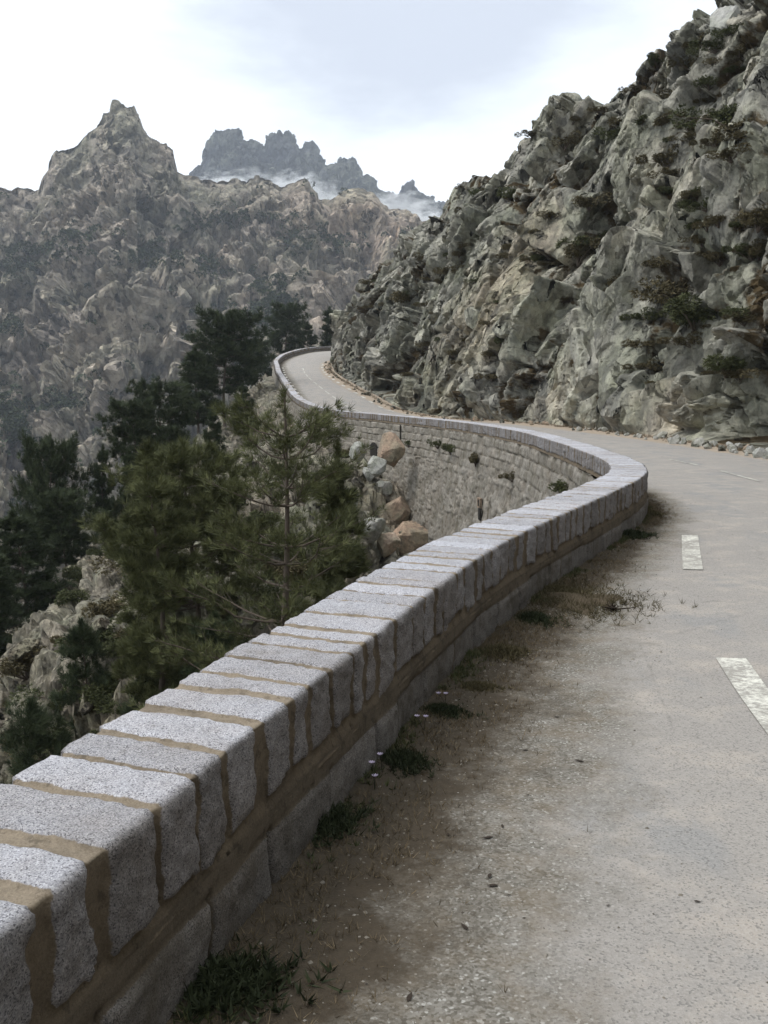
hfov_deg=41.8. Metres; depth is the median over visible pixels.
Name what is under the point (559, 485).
wall weed
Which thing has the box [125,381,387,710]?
pine tree
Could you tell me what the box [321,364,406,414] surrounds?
road marking
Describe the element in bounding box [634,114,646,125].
shrub
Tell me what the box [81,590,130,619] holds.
shrub
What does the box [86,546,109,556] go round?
shrub
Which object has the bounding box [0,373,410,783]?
hillside
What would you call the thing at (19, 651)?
loose rock
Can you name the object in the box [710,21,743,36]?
shrub
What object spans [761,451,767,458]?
fallen rock
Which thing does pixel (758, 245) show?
shrub
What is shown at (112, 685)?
shrub
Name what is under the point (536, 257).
shrub
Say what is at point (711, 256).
shrub
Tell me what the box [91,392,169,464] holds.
pine tree
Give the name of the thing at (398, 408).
verge grass
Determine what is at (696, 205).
shrub
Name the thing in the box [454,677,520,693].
roadside weed
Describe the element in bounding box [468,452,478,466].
wall weed
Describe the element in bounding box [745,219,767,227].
shrub
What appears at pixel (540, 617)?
roadside weed
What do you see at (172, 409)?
pine tree
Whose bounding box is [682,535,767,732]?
road marking
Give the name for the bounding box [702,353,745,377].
shrub
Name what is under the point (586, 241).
shrub
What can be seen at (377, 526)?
boulder
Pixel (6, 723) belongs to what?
loose rock
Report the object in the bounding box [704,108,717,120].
shrub
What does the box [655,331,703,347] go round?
shrub
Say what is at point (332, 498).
pine tree
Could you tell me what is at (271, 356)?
pine tree
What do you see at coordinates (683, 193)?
shrub
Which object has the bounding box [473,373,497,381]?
shrub
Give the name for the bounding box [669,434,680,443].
fallen rock
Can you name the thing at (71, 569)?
shrub
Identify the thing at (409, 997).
dead leaf
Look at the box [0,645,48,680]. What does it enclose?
shrub
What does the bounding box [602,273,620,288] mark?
shrub
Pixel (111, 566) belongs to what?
shrub
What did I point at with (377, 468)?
boulder
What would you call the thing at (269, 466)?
shrub
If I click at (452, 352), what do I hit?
shrub
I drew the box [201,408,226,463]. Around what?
pine tree
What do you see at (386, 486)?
boulder
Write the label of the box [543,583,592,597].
roadside weed
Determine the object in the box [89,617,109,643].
loose rock
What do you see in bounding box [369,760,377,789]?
wildflower
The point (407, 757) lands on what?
roadside weed
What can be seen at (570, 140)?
shrub
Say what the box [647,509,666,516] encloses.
roadside weed
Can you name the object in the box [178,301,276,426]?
pine tree
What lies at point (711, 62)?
shrub
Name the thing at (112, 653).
shrub
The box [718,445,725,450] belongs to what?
fallen rock
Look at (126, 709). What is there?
shrub
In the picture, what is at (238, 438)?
loose rock
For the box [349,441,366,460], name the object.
boulder
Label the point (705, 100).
shrub
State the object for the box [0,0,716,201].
sky
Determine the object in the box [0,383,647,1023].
stone parapet wall
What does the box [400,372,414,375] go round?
shrub
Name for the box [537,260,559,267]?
shrub
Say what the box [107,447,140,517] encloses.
pine tree
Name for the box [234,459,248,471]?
loose rock
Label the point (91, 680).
shrub
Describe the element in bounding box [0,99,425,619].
mountain
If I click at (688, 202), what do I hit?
shrub
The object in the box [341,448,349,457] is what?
shrub
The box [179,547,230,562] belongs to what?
shrub
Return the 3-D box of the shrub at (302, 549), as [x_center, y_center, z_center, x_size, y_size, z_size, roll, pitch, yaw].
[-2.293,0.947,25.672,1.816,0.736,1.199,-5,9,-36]
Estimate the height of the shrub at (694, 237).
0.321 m
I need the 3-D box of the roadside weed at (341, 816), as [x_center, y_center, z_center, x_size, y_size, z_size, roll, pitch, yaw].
[-0.226,1.109,3.588,0.386,0.097,0.625,4,8,32]
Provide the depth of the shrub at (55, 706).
22.77 m
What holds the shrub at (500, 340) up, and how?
on the cliff
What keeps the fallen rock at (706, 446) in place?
on the road
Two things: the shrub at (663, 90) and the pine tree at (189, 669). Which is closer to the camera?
the pine tree at (189, 669)
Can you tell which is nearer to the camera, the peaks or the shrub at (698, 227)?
the shrub at (698, 227)
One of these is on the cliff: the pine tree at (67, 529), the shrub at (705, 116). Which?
the shrub at (705, 116)
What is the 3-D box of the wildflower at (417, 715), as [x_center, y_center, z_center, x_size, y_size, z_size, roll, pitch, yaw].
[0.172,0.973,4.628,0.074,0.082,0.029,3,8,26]
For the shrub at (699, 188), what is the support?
on the cliff
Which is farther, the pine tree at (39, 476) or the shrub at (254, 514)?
the pine tree at (39, 476)
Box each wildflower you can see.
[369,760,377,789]
[415,714,427,729]
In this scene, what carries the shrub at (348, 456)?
on the hillside
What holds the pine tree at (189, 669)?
on the hillside
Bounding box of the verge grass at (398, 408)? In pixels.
[327,362,745,450]
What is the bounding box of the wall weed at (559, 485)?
[547,479,568,493]
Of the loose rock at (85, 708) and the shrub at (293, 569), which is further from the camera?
the shrub at (293, 569)
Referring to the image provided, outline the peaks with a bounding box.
[189,128,445,221]
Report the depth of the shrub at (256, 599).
23.02 m
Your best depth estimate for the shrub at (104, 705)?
20.77 m
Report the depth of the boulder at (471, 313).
58.46 m
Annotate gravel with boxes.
[242,485,767,1023]
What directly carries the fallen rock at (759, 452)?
on the road
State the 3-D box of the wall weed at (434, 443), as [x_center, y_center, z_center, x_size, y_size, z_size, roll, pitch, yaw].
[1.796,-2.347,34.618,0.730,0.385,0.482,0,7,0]
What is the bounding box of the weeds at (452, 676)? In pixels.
[173,506,650,1023]
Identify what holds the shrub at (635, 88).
on the cliff
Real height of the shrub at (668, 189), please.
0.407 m
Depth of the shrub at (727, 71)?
41.27 m
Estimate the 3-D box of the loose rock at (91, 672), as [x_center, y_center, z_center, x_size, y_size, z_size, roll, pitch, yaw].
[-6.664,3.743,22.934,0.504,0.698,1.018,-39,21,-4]
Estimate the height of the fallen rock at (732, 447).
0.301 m
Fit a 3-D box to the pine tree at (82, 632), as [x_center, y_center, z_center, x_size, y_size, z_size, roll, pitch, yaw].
[-6.516,3.489,21.657,1.608,2.734,1.672,0,7,0]
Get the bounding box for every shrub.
[0,632,13,636]
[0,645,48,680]
[8,681,89,707]
[42,722,71,749]
[43,740,72,756]
[47,700,63,710]
[49,635,67,645]
[51,618,122,659]
[53,588,90,606]
[61,562,87,574]
[61,569,84,582]
[78,670,118,703]
[80,671,121,686]
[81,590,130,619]
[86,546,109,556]
[91,556,144,577]
[91,693,118,715]
[110,678,158,721]
[111,622,145,638]
[115,704,130,714]
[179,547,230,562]
[196,605,240,639]
[223,636,250,649]
[234,596,270,613]
[239,495,251,503]
[244,509,280,522]
[257,582,309,606]
[260,461,294,476]
[261,562,312,581]
[266,535,315,558]
[268,604,297,618]
[274,557,313,579]
[292,435,320,441]
[326,453,349,458]
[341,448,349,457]
[357,279,372,286]
[371,372,384,377]
[389,290,412,306]
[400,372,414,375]
[412,252,424,261]
[412,300,427,306]
[413,341,430,348]
[419,276,432,281]
[432,265,459,274]
[447,348,460,356]
[450,251,463,257]
[455,242,469,249]
[466,278,478,282]
[468,188,482,196]
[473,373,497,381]
[478,320,490,326]
[480,351,495,358]
[494,252,510,259]
[494,338,503,345]
[495,186,515,199]
[501,243,511,250]
[514,130,536,138]
[519,255,530,262]
[528,229,540,233]
[528,251,543,256]
[530,254,545,261]
[535,210,560,219]
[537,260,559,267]
[549,129,581,150]
[555,230,607,251]
[563,235,601,265]
[568,115,581,124]
[571,191,612,211]
[587,105,607,112]
[591,125,620,140]
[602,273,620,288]
[607,117,622,127]
[618,84,641,92]
[619,306,669,320]
[621,338,655,349]
[621,358,662,370]
[627,274,691,304]
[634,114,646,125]
[634,143,679,166]
[641,255,674,271]
[645,166,679,178]
[646,52,665,67]
[651,111,686,125]
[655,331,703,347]
[656,93,669,98]
[658,186,672,194]
[660,88,672,97]
[661,136,672,142]
[663,291,722,333]
[667,55,698,70]
[667,103,739,128]
[667,133,694,141]
[677,199,694,209]
[677,234,698,242]
[678,197,708,211]
[680,189,692,200]
[681,42,701,50]
[683,219,700,230]
[685,36,725,55]
[685,185,700,200]
[688,132,722,148]
[688,324,710,328]
[689,190,700,197]
[690,74,719,90]
[691,215,710,231]
[692,95,716,103]
[693,238,705,247]
[700,370,718,374]
[701,114,710,121]
[701,214,726,227]
[702,52,733,66]
[702,251,727,262]
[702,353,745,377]
[703,254,725,266]
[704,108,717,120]
[704,142,751,162]
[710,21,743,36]
[711,118,756,142]
[717,367,760,381]
[719,357,747,370]
[720,65,745,75]
[720,305,749,317]
[721,242,764,261]
[721,312,756,326]
[726,130,753,141]
[728,43,745,57]
[728,221,744,229]
[731,238,766,254]
[735,203,767,232]
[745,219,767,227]
[747,247,764,260]
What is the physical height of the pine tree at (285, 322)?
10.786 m
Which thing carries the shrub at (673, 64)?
on the cliff
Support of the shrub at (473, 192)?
on the cliff
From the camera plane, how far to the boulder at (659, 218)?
40.27 m
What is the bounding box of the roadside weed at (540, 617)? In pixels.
[513,610,569,629]
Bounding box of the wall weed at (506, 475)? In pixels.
[498,471,514,481]
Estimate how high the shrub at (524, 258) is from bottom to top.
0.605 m
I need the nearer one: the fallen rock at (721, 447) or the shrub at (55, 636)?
the shrub at (55, 636)
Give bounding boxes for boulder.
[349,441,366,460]
[359,518,385,542]
[362,467,375,480]
[368,456,386,476]
[377,432,404,466]
[377,481,392,495]
[377,532,400,557]
[385,496,410,522]
[393,521,428,555]
[464,306,480,328]
[492,317,508,338]
[644,210,668,232]
[693,124,721,160]
[695,103,705,115]
[710,5,740,40]
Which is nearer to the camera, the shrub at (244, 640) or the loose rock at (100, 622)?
the shrub at (244, 640)
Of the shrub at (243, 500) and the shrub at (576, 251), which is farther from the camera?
the shrub at (576, 251)
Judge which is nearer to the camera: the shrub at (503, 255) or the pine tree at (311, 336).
the shrub at (503, 255)
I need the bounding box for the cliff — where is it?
[329,0,767,448]
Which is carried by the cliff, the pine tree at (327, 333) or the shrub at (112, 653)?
the pine tree at (327, 333)
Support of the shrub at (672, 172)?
on the cliff
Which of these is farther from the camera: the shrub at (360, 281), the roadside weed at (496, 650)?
the shrub at (360, 281)
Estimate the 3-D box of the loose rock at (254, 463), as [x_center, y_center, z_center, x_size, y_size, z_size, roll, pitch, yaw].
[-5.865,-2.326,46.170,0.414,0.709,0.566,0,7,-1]
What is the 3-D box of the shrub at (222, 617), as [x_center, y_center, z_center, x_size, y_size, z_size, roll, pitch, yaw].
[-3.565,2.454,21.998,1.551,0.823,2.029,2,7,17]
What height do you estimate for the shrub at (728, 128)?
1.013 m
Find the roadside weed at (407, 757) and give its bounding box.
[376,744,441,778]
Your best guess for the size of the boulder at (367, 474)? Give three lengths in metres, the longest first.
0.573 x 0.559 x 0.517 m
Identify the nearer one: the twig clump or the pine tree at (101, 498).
the twig clump
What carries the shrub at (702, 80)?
on the cliff
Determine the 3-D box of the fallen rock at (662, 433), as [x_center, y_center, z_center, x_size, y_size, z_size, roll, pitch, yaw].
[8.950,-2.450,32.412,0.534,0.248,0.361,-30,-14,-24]
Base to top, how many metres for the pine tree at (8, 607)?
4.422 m
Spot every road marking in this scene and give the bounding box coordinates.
[302,368,360,411]
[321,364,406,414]
[669,459,758,480]
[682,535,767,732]
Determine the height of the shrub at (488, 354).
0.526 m
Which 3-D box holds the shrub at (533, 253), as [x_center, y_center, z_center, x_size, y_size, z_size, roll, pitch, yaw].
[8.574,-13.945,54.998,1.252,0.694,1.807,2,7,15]
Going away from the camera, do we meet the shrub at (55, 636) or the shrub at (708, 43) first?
the shrub at (55, 636)
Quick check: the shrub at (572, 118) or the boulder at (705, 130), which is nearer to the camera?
the boulder at (705, 130)
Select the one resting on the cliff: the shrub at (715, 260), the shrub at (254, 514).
the shrub at (715, 260)
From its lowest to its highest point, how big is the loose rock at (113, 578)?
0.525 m
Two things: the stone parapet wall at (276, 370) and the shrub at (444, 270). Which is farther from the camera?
the stone parapet wall at (276, 370)
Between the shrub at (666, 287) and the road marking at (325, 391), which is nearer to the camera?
the shrub at (666, 287)
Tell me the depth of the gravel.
4.03 m
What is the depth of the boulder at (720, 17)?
42.29 m
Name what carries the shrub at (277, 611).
on the hillside
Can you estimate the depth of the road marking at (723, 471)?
18.71 m
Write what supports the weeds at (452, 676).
on the road
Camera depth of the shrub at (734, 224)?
33.94 m
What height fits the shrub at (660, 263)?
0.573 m
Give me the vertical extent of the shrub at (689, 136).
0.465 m
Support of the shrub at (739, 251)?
on the cliff
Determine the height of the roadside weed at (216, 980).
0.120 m
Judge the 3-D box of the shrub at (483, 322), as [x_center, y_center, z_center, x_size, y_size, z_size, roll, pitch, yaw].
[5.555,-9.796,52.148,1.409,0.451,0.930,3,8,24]
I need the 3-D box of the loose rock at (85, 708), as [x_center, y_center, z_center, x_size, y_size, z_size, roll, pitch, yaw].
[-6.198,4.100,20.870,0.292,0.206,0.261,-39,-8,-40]
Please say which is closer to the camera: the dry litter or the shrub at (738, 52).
the dry litter
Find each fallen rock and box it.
[657,431,667,438]
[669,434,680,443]
[680,438,686,443]
[693,437,704,445]
[703,444,711,448]
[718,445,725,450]
[729,445,736,451]
[743,449,752,453]
[746,445,754,450]
[752,447,766,457]
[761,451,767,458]
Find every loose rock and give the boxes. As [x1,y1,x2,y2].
[0,719,16,739]
[8,638,39,662]
[79,702,91,715]
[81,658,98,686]
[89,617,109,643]
[108,572,121,584]
[122,609,149,628]
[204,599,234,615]
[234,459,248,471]
[235,432,253,441]
[252,455,260,466]
[270,486,280,492]
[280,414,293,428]
[351,477,364,490]
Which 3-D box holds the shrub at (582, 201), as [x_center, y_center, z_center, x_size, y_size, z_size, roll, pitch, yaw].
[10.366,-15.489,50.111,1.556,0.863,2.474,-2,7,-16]
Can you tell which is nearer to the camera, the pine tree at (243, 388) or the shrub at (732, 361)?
the shrub at (732, 361)
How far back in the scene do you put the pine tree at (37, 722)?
17.51 m
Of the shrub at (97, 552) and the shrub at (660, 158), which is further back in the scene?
the shrub at (660, 158)
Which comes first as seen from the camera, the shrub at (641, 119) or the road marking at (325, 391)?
the shrub at (641, 119)
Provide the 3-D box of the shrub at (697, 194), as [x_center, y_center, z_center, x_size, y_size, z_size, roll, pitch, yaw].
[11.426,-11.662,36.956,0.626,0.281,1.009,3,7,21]
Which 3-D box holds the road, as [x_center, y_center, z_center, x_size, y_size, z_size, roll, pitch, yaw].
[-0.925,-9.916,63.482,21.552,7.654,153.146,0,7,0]
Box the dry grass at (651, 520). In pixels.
[167,492,690,1023]
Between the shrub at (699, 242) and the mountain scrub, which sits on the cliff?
the shrub at (699, 242)
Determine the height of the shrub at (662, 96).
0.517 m
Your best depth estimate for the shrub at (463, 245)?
64.97 m
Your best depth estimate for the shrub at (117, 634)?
22.46 m
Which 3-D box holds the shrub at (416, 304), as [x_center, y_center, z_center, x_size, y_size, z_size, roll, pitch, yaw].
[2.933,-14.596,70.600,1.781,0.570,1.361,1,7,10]
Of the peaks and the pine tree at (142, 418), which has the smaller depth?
the pine tree at (142, 418)
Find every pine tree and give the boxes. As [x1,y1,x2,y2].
[0,507,76,617]
[0,552,31,657]
[0,691,73,783]
[8,426,100,595]
[20,485,114,566]
[46,615,112,731]
[75,434,312,639]
[85,443,121,540]
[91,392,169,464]
[105,455,219,700]
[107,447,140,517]
[121,375,203,450]
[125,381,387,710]
[154,423,183,458]
[173,344,224,433]
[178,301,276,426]
[178,609,241,683]
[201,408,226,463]
[230,382,256,438]
[238,335,279,385]
[246,358,260,387]
[262,299,312,353]
[294,320,318,349]
[294,438,372,614]
[313,305,333,346]
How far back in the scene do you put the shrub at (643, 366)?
36.18 m
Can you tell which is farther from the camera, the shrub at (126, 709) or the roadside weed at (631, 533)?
the shrub at (126, 709)
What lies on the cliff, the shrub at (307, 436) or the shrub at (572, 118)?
the shrub at (572, 118)
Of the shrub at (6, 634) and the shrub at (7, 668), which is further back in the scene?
the shrub at (6, 634)
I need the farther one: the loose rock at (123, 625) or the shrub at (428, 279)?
the shrub at (428, 279)
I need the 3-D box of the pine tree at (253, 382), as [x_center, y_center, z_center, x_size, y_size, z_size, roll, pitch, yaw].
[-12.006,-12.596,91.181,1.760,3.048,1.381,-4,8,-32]
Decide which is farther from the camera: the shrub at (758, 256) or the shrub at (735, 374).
the shrub at (758, 256)
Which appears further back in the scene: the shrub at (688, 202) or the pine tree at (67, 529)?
the pine tree at (67, 529)
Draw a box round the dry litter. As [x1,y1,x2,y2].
[517,572,697,628]
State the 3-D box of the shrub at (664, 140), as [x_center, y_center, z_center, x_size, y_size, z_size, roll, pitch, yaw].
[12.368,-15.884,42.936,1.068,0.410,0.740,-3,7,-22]
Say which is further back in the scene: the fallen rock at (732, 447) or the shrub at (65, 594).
the shrub at (65, 594)
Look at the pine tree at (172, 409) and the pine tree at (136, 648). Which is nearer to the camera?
the pine tree at (136, 648)
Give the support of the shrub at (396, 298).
on the cliff
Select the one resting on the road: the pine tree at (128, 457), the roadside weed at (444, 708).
the roadside weed at (444, 708)
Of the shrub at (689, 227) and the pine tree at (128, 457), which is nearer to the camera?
the shrub at (689, 227)
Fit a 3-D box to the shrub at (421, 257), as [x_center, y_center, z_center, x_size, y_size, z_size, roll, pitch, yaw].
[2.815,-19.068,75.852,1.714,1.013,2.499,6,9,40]
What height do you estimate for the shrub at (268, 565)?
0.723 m
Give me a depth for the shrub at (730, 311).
32.30 m
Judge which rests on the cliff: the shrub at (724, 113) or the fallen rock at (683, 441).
the shrub at (724, 113)
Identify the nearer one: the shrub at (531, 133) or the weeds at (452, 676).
the weeds at (452, 676)
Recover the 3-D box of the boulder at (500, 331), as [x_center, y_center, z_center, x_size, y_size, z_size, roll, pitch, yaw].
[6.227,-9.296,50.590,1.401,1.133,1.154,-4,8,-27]
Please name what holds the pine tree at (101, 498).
on the hillside
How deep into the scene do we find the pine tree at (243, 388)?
61.48 m
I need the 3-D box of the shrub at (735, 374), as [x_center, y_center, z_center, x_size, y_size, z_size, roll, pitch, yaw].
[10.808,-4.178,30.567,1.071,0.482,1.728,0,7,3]
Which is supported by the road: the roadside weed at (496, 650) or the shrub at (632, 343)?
the roadside weed at (496, 650)
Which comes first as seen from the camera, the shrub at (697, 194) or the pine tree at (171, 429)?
the shrub at (697, 194)
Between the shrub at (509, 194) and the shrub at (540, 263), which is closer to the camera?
the shrub at (540, 263)
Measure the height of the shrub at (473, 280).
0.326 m
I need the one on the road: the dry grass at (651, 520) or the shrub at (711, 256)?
the dry grass at (651, 520)
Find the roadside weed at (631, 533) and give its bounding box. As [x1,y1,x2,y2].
[622,528,659,540]
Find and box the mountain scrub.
[0,179,413,512]
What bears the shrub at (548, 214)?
on the cliff
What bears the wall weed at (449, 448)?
attached to the stone parapet wall at (152, 849)
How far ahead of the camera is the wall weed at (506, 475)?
24.96 m
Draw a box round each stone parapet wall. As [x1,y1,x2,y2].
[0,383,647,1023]
[272,346,331,395]
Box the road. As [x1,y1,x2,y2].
[166,351,767,1023]
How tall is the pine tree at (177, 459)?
5.036 m
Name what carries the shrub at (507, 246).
on the cliff
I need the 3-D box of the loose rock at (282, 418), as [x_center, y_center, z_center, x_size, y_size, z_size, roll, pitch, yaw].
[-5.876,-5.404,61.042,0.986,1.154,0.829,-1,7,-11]
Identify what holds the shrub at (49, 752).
on the hillside
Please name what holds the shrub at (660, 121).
on the cliff
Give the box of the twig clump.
[601,601,635,611]
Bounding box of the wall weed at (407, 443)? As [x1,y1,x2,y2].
[401,439,410,447]
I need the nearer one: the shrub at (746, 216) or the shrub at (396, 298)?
the shrub at (746, 216)
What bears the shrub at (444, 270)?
on the cliff
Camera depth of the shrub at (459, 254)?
65.49 m
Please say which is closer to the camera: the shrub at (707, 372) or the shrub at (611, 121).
the shrub at (707, 372)
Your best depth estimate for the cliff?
45.48 m
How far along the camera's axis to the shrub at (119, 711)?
20.45 m
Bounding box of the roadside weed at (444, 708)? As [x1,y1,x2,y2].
[419,699,488,719]
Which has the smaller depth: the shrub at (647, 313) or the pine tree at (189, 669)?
the pine tree at (189, 669)
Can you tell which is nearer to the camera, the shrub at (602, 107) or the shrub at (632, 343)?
the shrub at (632, 343)
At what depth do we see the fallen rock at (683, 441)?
29.23 m
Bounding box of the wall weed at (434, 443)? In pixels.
[426,439,440,448]
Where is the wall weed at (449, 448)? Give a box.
[440,443,455,454]
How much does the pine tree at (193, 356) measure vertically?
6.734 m
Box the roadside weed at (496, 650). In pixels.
[472,639,538,665]
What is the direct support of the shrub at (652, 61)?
on the cliff
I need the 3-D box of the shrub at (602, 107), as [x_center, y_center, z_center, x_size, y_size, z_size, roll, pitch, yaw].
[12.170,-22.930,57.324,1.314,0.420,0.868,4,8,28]
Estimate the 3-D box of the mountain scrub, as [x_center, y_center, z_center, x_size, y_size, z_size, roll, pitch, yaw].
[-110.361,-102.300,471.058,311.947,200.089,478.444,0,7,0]
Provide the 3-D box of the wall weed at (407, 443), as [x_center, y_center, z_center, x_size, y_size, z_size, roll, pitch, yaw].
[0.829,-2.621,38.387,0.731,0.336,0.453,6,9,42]
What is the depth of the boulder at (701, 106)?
43.30 m
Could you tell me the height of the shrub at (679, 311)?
1.483 m
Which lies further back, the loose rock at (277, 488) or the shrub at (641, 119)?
the shrub at (641, 119)
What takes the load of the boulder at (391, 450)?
on the hillside
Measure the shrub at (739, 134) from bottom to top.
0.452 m
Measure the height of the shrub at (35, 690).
0.739 m
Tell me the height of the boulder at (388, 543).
0.697 m
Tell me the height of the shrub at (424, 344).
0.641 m
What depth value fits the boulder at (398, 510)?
36.92 m
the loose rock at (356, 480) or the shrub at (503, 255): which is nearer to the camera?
the loose rock at (356, 480)
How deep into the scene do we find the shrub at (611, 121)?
53.91 m
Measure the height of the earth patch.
0.073 m
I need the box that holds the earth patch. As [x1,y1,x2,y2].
[545,591,621,614]
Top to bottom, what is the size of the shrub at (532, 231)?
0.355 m
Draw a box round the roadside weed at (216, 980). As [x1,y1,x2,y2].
[170,934,349,1023]
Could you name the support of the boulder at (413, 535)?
on the hillside
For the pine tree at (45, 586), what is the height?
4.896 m
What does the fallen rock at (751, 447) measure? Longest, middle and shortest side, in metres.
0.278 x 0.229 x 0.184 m
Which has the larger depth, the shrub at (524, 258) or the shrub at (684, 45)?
the shrub at (524, 258)
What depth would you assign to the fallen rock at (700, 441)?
28.32 m
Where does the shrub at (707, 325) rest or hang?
on the cliff
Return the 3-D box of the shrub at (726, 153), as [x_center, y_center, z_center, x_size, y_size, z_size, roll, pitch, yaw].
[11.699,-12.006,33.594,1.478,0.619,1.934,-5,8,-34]
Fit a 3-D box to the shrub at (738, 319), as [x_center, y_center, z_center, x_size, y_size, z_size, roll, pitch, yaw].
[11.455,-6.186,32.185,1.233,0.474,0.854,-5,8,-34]
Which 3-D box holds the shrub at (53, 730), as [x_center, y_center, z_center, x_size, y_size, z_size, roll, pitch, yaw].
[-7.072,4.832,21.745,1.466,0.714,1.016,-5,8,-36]
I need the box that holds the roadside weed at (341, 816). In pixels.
[295,793,381,869]
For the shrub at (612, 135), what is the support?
on the cliff
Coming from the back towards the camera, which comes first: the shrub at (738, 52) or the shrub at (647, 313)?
the shrub at (738, 52)
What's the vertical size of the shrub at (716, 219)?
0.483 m
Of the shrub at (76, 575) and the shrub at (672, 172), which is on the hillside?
the shrub at (76, 575)
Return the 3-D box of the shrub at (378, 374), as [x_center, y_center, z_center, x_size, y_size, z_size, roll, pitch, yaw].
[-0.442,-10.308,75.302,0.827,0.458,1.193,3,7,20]
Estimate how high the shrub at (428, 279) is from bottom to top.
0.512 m
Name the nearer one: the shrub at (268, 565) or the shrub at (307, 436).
the shrub at (268, 565)
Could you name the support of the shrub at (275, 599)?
on the hillside
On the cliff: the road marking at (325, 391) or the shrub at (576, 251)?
the shrub at (576, 251)

